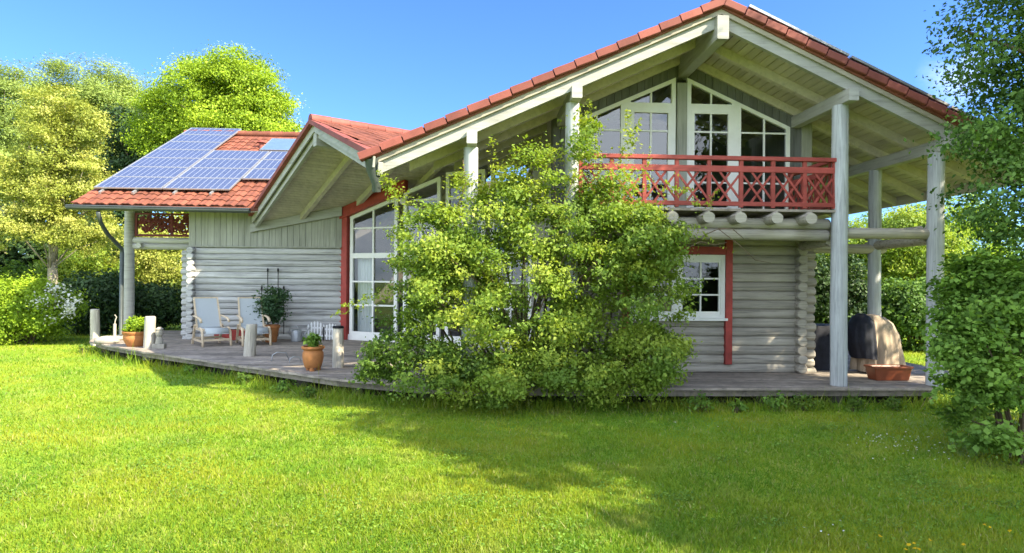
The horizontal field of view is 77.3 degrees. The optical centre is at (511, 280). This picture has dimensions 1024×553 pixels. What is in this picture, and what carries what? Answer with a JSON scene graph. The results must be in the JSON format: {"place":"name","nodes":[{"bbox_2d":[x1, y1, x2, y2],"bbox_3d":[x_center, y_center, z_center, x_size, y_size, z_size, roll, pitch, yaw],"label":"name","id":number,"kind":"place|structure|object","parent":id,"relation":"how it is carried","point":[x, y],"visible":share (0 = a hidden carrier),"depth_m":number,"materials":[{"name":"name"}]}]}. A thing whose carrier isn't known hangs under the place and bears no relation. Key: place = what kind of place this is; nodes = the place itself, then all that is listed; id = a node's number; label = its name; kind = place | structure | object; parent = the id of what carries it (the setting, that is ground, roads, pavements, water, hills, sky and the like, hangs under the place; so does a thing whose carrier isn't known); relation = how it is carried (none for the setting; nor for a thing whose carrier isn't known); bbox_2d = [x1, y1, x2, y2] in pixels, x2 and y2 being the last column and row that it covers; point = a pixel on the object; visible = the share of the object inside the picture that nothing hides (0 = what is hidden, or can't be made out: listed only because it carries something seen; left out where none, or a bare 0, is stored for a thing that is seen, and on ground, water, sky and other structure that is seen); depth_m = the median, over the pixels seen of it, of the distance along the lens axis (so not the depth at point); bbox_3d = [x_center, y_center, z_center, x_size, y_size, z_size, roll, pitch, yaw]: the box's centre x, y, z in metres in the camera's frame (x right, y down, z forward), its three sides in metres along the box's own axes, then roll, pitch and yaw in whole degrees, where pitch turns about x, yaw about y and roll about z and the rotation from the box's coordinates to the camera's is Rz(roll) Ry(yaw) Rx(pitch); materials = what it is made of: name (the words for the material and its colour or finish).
{"place":"outdoors","nodes":[
{"label":"outdoors","id":0,"kind":"place"},
{"bbox_2d":[94,336,119,343],"bbox_3d":[-9.541,1.385,15.085,0.547,0.181,0.360,0,0,-3],"label":"garden stone","id":1,"kind":"object","parent":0,"point":[106,340],"visible":1,"depth_m":14.95,"materials":[{"name":"white stone"}]},
{"bbox_2d":[0,283,1023,552],"bbox_3d":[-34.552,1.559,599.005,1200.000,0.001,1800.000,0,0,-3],"label":"lawn","id":2,"kind":"structure","parent":0,"point":[298,421],"depth_m":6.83,"materials":[{"name":"green plant"}]},
{"bbox_2d":[0,257,44,289],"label":"garden shrub","id":3,"kind":"object","parent":2,"relation":"on","point":[5,270],"visible":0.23,"depth_m":24.25,"materials":[{"name":"green plant"}]},
{"bbox_2d":[0,59,60,252],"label":"feathery pine","id":4,"kind":"object","parent":2,"relation":"on","point":[8,134],"visible":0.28,"depth_m":35.75,"materials":[{"name":"green plant"}]},
{"bbox_2d":[0,265,99,344],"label":"flowering shrub","id":5,"kind":"object","parent":2,"relation":"on","point":[31,312],"visible":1,"depth_m":17.36,"materials":[{"name":"green plant"}]},
{"bbox_2d":[0,79,123,283],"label":"golden tree","id":6,"kind":"object","parent":2,"relation":"on","point":[59,227],"visible":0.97,"depth_m":22.60,"materials":[{"name":"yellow plant"}]},
{"bbox_2d":[0,167,146,279],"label":"dark conifer","id":7,"kind":"object","parent":2,"relation":"on","point":[25,254],"visible":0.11,"depth_m":27.85,"materials":[{"name":"green plant"}]},
{"bbox_2d":[18,246,140,285],"bbox_3d":[-17.746,-0.004,26.036,4.703,3.412,4.132,0,0,-3],"label":"garden shrub","id":8,"kind":"object","parent":2,"relation":"on","point":[73,261],"visible":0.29,"depth_m":25.60,"materials":[{"name":"green plant"}]},
{"bbox_2d":[4,49,155,177],"bbox_3d":[-26.474,-6.333,40.427,11.785,16.008,8.196,0,0,-3],"label":"feathery pine","id":9,"kind":"object","parent":2,"relation":"on","point":[92,87],"visible":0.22,"depth_m":38.92,"materials":[{"name":"green plant"}]},
{"bbox_2d":[77,344,96,352],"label":"weed","id":10,"kind":"object","parent":2,"relation":"on","point":[82,349],"visible":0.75,"depth_m":15.42,"materials":[{"name":"green plant"}]},
{"bbox_2d":[54,265,143,335],"bbox_3d":[-13.462,0.612,20.697,2.905,2.328,3.054,0,0,-13],"label":"rhododendron","id":11,"kind":"object","parent":2,"relation":"on","point":[104,286],"visible":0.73,"depth_m":20.28,"materials":[{"name":"green plant"}]},
{"bbox_2d":[72,92,173,252],"bbox_3d":[-20.065,-4.321,34.860,8.130,12.019,6.593,0,0,-3],"label":"dark conifer","id":12,"kind":"object","parent":2,"relation":"on","point":[123,159],"visible":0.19,"depth_m":33.29,"materials":[{"name":"green plant"}]},
{"bbox_2d":[79,212,188,306],"bbox_3d":[-15.861,-0.828,28.343,6.203,5.097,4.865,0,0,-3],"label":"garden shrub","id":13,"kind":"object","parent":2,"relation":"on","point":[158,265],"visible":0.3,"depth_m":27.38,"materials":[{"name":"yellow plant"}]},
{"bbox_2d":[107,277,182,329],"bbox_3d":[-12.679,0.825,22.186,3.910,1.892,2.966,0,0,-3],"label":"rhododendron","id":14,"kind":"object","parent":2,"relation":"on","point":[161,302],"visible":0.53,"depth_m":21.87,"materials":[{"name":"green plant"}]},
{"bbox_2d":[182,364,196,373],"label":"weed","id":15,"kind":"object","parent":2,"relation":"on","point":[189,367],"visible":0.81,"depth_m":12.23,"materials":[{"name":"green plant"}]},
{"bbox_2d":[111,39,309,218],"bbox_3d":[-14.652,-5.112,31.861,9.585,13.663,7.935,0,0,-3],"label":"lime tree","id":16,"kind":"object","parent":2,"relation":"on","point":[223,90],"visible":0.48,"depth_m":30.59,"materials":[{"name":"green plant"}]},
{"bbox_2d":[236,371,255,384],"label":"weed","id":17,"kind":"object","parent":2,"relation":"on","point":[249,376],"visible":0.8,"depth_m":11.02,"materials":[{"name":"green plant"}]},
{"bbox_2d":[270,379,296,392],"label":"weed","id":18,"kind":"object","parent":2,"relation":"on","point":[282,385],"visible":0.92,"depth_m":10.30,"materials":[{"name":"green plant"}]},
{"bbox_2d":[300,386,319,397],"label":"weed","id":19,"kind":"object","parent":2,"relation":"on","point":[309,392],"visible":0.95,"depth_m":9.82,"materials":[{"name":"green plant"}]},
{"bbox_2d":[99,351,923,402],"bbox_3d":[-1.420,1.805,12.905,18.539,0.004,6.204,0,0,10],"label":"soil bed","id":20,"kind":"object","parent":2,"relation":"on","point":[711,398],"visible":0.07,"depth_m":10.14,"materials":[{"name":"brown soil"}]},
{"bbox_2d":[345,306,498,393],"bbox_3d":[-1.394,1.100,9.219,1.767,1.457,2.638,0,0,-42],"label":"shrub","id":21,"kind":"object","parent":20,"relation":"on","point":[371,370],"visible":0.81,"depth_m":8.92,"materials":[{"name":"green plant"}]},
{"bbox_2d":[101,348,931,403],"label":"deck supports","id":22,"kind":"object","parent":20,"relation":"on","point":[263,377],"visible":0.25,"depth_m":10.11,"materials":[{"name":"grey wood"}]},
{"bbox_2d":[96,344,932,395],"bbox_3d":[-2.177,1.633,11.560,17.677,0.100,3.277,0,0,17],"label":"deck rim","id":23,"kind":"object","parent":22,"relation":"on","point":[707,392],"visible":0.38,"depth_m":9.67,"materials":[{"name":"grey wood"}]},
{"bbox_2d":[89,330,948,390],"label":"wooden deck","id":24,"kind":"structure","parent":23,"relation":"on","point":[216,352],"depth_m":11.10,"materials":[{"name":"grey wood"}]},
{"bbox_2d":[90,309,99,345],"bbox_3d":[-11.215,1.253,17.228,0.249,0.982,0.238,0,0,-3],"label":"wooden post","id":25,"kind":"object","parent":24,"relation":"on","point":[94,323],"visible":0.84,"depth_m":17.13,"materials":[{"name":"grey wood"}]},
{"bbox_2d":[113,315,116,336],"bbox_3d":[-9.740,1.151,15.698,0.078,0.646,0.069,0,0,32],"label":"garden stake","id":26,"kind":"object","parent":24,"relation":"on","point":[114,329],"visible":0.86,"depth_m":15.67,"materials":[{"name":"white wood"}]},
{"bbox_2d":[121,315,144,346],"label":"potted plant","id":27,"kind":"object","parent":24,"relation":"on","point":[133,332],"visible":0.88,"depth_m":14.33,"materials":[{"name":"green plant"}]},
{"bbox_2d":[143,316,155,359],"bbox_3d":[-8.048,1.279,14.198,0.258,0.984,0.235,0,0,-3],"label":"wooden post","id":28,"kind":"object","parent":24,"relation":"on","point":[149,330],"visible":0.8,"depth_m":14.11,"materials":[{"name":"grey wood"}]},
{"bbox_2d":[152,327,166,348],"bbox_3d":[-7.771,1.254,14.106,0.240,0.470,0.220,0,0,-15],"label":"stone ornament","id":29,"kind":"object","parent":24,"relation":"on","point":[159,342],"visible":1,"depth_m":14.04,"materials":[{"name":"grey stone"}]},
{"bbox_2d":[191,297,231,346],"bbox_3d":[-7.029,0.950,14.959,0.672,1.115,1.085,0,0,-39],"label":"garden chair","id":30,"kind":"object","parent":24,"relation":"on","point":[207,315],"visible":0.99,"depth_m":15.13,"materials":[{"name":"white fabric"}]},
{"bbox_2d":[214,329,244,339],"bbox_3d":[-7.023,1.361,16.220,0.958,0.268,0.298,0,0,-3],"label":"trough planter","id":31,"kind":"object","parent":24,"relation":"on","point":[233,334],"visible":0.16,"depth_m":16.08,"materials":[{"name":"red paint"}]},
{"bbox_2d":[243,324,256,356],"bbox_3d":[-5.278,1.333,12.878,0.290,0.928,0.235,0,0,-3],"label":"wooden post","id":32,"kind":"object","parent":24,"relation":"on","point":[250,340],"visible":0.71,"depth_m":12.79,"materials":[{"name":"grey wood"}]},
{"bbox_2d":[235,297,271,346],"bbox_3d":[-6.144,0.957,15.198,0.672,1.115,1.085,0,0,-31],"label":"garden chair","id":33,"kind":"object","parent":24,"relation":"on","point":[249,316],"visible":0.94,"depth_m":15.41,"materials":[{"name":"white fabric"}]},
{"bbox_2d":[246,284,295,341],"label":"potted plant","id":34,"kind":"object","parent":24,"relation":"on","point":[270,303],"visible":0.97,"depth_m":15.62,"materials":[{"name":"green plant"}]},
{"bbox_2d":[288,326,310,341],"bbox_3d":[-5.308,1.313,15.969,0.554,0.391,0.270,0,0,-3],"label":"watering can","id":35,"kind":"object","parent":24,"relation":"on","point":[296,335],"visible":0.99,"depth_m":15.88,"materials":[{"name":"metal"}]},
{"bbox_2d":[301,331,324,371],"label":"potted plant","id":36,"kind":"object","parent":24,"relation":"on","point":[313,354],"visible":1,"depth_m":10.77,"materials":[{"name":"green plant"}]},
{"bbox_2d":[307,321,324,339],"bbox_3d":[-4.956,1.253,16.195,0.424,0.476,0.035,0,0,-3],"label":"picket panel","id":37,"kind":"object","parent":24,"relation":"on","point":[318,328],"visible":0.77,"depth_m":16.18,"materials":[{"name":"white paint"}]},
{"bbox_2d":[323,323,335,339],"bbox_3d":[-4.582,1.286,16.216,0.404,0.416,0.035,0,0,-3],"label":"picket panel","id":38,"kind":"object","parent":24,"relation":"on","point":[327,335],"visible":0.69,"depth_m":16.20,"materials":[{"name":"white paint"}]},
{"bbox_2d":[332,326,343,367],"bbox_3d":[-3.068,1.301,11.287,0.206,1.010,0.201,0,0,-3],"label":"wooden post","id":39,"kind":"object","parent":24,"relation":"on","point":[338,349],"visible":0.79,"depth_m":11.21,"materials":[{"name":"grey wood"}]},
{"bbox_2d":[65,0,1021,386],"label":"log house","id":40,"kind":"structure","parent":24,"relation":"on","point":[783,138],"depth_m":11.04,"materials":[{"name":"wood"}]},
{"bbox_2d":[260,268,284,335],"bbox_3d":[-6.100,0.546,16.316,0.626,1.738,0.052,0,0,-3],"label":"plant trellis","id":41,"kind":"object","parent":40,"relation":"attached to","point":[261,289],"visible":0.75,"depth_m":16.31,"materials":[{"name":"black metal"}]},
{"bbox_2d":[349,197,398,336],"bbox_3d":[-3.501,-0.302,16.207,1.487,3.610,0.075,0,0,25],"label":"window","id":42,"kind":"structure","parent":40,"relation":"in","point":[373,255],"depth_m":16.20,"materials":[{"name":"white paint"}]},
{"bbox_2d":[403,176,441,338],"bbox_3d":[-2.196,-0.500,15.607,1.077,4.025,0.075,0,0,25],"label":"window","id":43,"kind":"structure","parent":40,"relation":"in","point":[438,180],"depth_m":15.52,"materials":[{"name":"white paint"}]},
{"bbox_2d":[445,169,485,339],"bbox_3d":[-1.105,-0.539,15.106,1.051,4.120,0.075,0,0,25],"label":"window","id":44,"kind":"structure","parent":40,"relation":"in","point":[480,171],"depth_m":15.21,"materials":[{"name":"white paint"}]},
{"bbox_2d":[489,170,532,342],"bbox_3d":[-0.015,-0.514,14.604,1.075,4.088,0.075,0,0,25],"label":"window","id":45,"kind":"structure","parent":40,"relation":"in","point":[494,176],"depth_m":14.58,"materials":[{"name":"white paint"}]},
{"bbox_2d":[579,78,675,207],"bbox_3d":[1.895,-2.311,10.963,1.820,2.372,0.076,0,0,-3],"label":"window","id":46,"kind":"structure","parent":40,"relation":"in","point":[635,107],"depth_m":10.96,"materials":[{"name":"white paint"}]},
{"bbox_2d":[629,254,727,320],"bbox_3d":[2.821,0.115,10.911,1.710,1.125,0.140,0,0,-3],"label":"window","id":47,"kind":"structure","parent":40,"relation":"in","point":[719,315],"depth_m":10.94,"materials":[{"name":"white paint"}]},
{"bbox_2d":[686,78,789,208],"bbox_3d":[3.912,-2.296,11.080,1.820,2.372,0.076,0,0,-3],"label":"window","id":48,"kind":"structure","parent":40,"relation":"in","point":[733,111],"depth_m":11.04,"materials":[{"name":"white paint"}]},
{"bbox_2d":[813,323,829,370],"bbox_3d":[5.570,1.200,11.729,0.936,0.812,0.797,0,0,-3],"label":"covered table","id":49,"kind":"object","parent":24,"relation":"on","point":[822,349],"visible":0.26,"depth_m":11.39,"materials":[{"name":"black fabric"}]},
{"bbox_2d":[847,313,905,371],"bbox_3d":[6.353,1.080,11.220,0.940,1.024,0.690,0,0,-3],"label":"covered grill","id":50,"kind":"object","parent":24,"relation":"on","point":[874,339],"visible":0.94,"depth_m":10.96,"materials":[{"name":"beige fabric"}]},
{"bbox_2d":[863,364,913,380],"bbox_3d":[6.079,1.485,10.339,0.655,0.226,0.315,0,0,-3],"label":"trough planter","id":51,"kind":"object","parent":24,"relation":"on","point":[888,372],"visible":1,"depth_m":10.22,"materials":[{"name":"orange ceramic"}]},
{"bbox_2d":[330,99,769,418],"bbox_3d":[0.614,-0.398,9.487,6.344,4.502,2.952,0,0,-3],"label":"tall shrub","id":52,"kind":"object","parent":20,"relation":"on","point":[439,258],"visible":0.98,"depth_m":8.91,"materials":[{"name":"green plant"}]},
{"bbox_2d":[0,392,1023,552],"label":"clover","id":53,"kind":"object","parent":2,"relation":"on","point":[674,497],"visible":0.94,"depth_m":5.40,"materials":[{"name":"green plant"}]},
{"bbox_2d":[117,212,1023,284],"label":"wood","id":54,"kind":"object","parent":2,"relation":"on","point":[850,227],"depth_m":63.72,"materials":[{"name":"green plant"}]},
{"bbox_2d":[680,389,717,412],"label":"weed","id":55,"kind":"object","parent":2,"relation":"on","point":[691,399],"visible":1,"depth_m":8.98,"materials":[{"name":"green plant"}]},
{"bbox_2d":[727,398,748,412],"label":"weed","id":56,"kind":"object","parent":2,"relation":"on","point":[740,406],"visible":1,"depth_m":9.00,"materials":[{"name":"green plant"}]},
{"bbox_2d":[756,390,791,412],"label":"weed","id":57,"kind":"object","parent":2,"relation":"on","point":[772,402],"visible":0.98,"depth_m":9.06,"materials":[{"name":"green plant"}]},
{"bbox_2d":[790,390,823,411],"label":"weed","id":58,"kind":"object","parent":2,"relation":"on","point":[804,396],"visible":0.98,"depth_m":9.13,"materials":[{"name":"green plant"}]},
{"bbox_2d":[707,419,949,535],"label":"daisies","id":59,"kind":"object","parent":2,"relation":"on","point":[886,447],"visible":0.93,"depth_m":7.00,"materials":[{"name":"white plant"}]},
{"bbox_2d":[842,394,865,411],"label":"weed","id":60,"kind":"object","parent":2,"relation":"on","point":[852,402],"visible":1,"depth_m":9.11,"materials":[{"name":"green plant"}]},
{"bbox_2d":[813,253,895,324],"bbox_3d":[8.832,0.399,18.118,3.212,3.040,2.925,0,0,-3],"label":"rhododendron","id":61,"kind":"object","parent":2,"relation":"on","point":[856,305],"visible":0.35,"depth_m":17.49,"materials":[{"name":"green plant"}]},
{"bbox_2d":[850,271,920,299],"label":"rhododendron","id":62,"kind":"object","parent":2,"relation":"on","point":[884,280],"visible":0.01,"depth_m":23.17,"materials":[{"name":"green plant"}]},
{"bbox_2d":[879,396,906,410],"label":"weed","id":63,"kind":"object","parent":2,"relation":"on","point":[895,401],"visible":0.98,"depth_m":9.18,"materials":[{"name":"green plant"}]},
{"bbox_2d":[816,201,980,289],"bbox_3d":[13.053,-0.566,22.016,5.746,5.006,3.455,0,0,-3],"label":"hedge tree","id":64,"kind":"object","parent":2,"relation":"on","point":[903,262],"visible":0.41,"depth_m":21.33,"materials":[{"name":"green plant"}]},
{"bbox_2d":[866,271,947,351],"bbox_3d":[11.217,0.778,17.734,2.918,2.328,2.952,0,0,-3],"label":"rhododendron","id":65,"kind":"object","parent":2,"relation":"on","point":[898,308],"visible":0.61,"depth_m":17.21,"materials":[{"name":"green plant"}]},
{"bbox_2d":[815,193,1019,270],"bbox_3d":[15.698,-1.036,26.264,10.891,5.987,3.962,0,0,-10],"label":"hedge tree","id":66,"kind":"object","parent":2,"relation":"on","point":[956,225],"visible":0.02,"depth_m":26.33,"materials":[{"name":"green plant"}]},
{"bbox_2d":[879,524,1011,549],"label":"dandelions","id":67,"kind":"object","parent":2,"relation":"on","point":[908,544],"visible":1,"depth_m":4.36,"materials":[{"name":"yellow plant"}]},
{"bbox_2d":[903,0,1023,264],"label":"garden tree","id":68,"kind":"object","parent":2,"relation":"on","point":[1000,129],"visible":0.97,"depth_m":7.38,"materials":[{"name":"green plant"}]},
{"bbox_2d":[904,238,1023,464],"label":"broadleaf shrub","id":69,"kind":"object","parent":2,"relation":"on","point":[978,349],"visible":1,"depth_m":6.66,"materials":[{"name":"green plant"}]},
{"bbox_2d":[0,0,1023,278],"label":"sky","id":70,"kind":"structure","parent":0,"point":[402,64],"materials":[{"name":"blue"}]}
]}

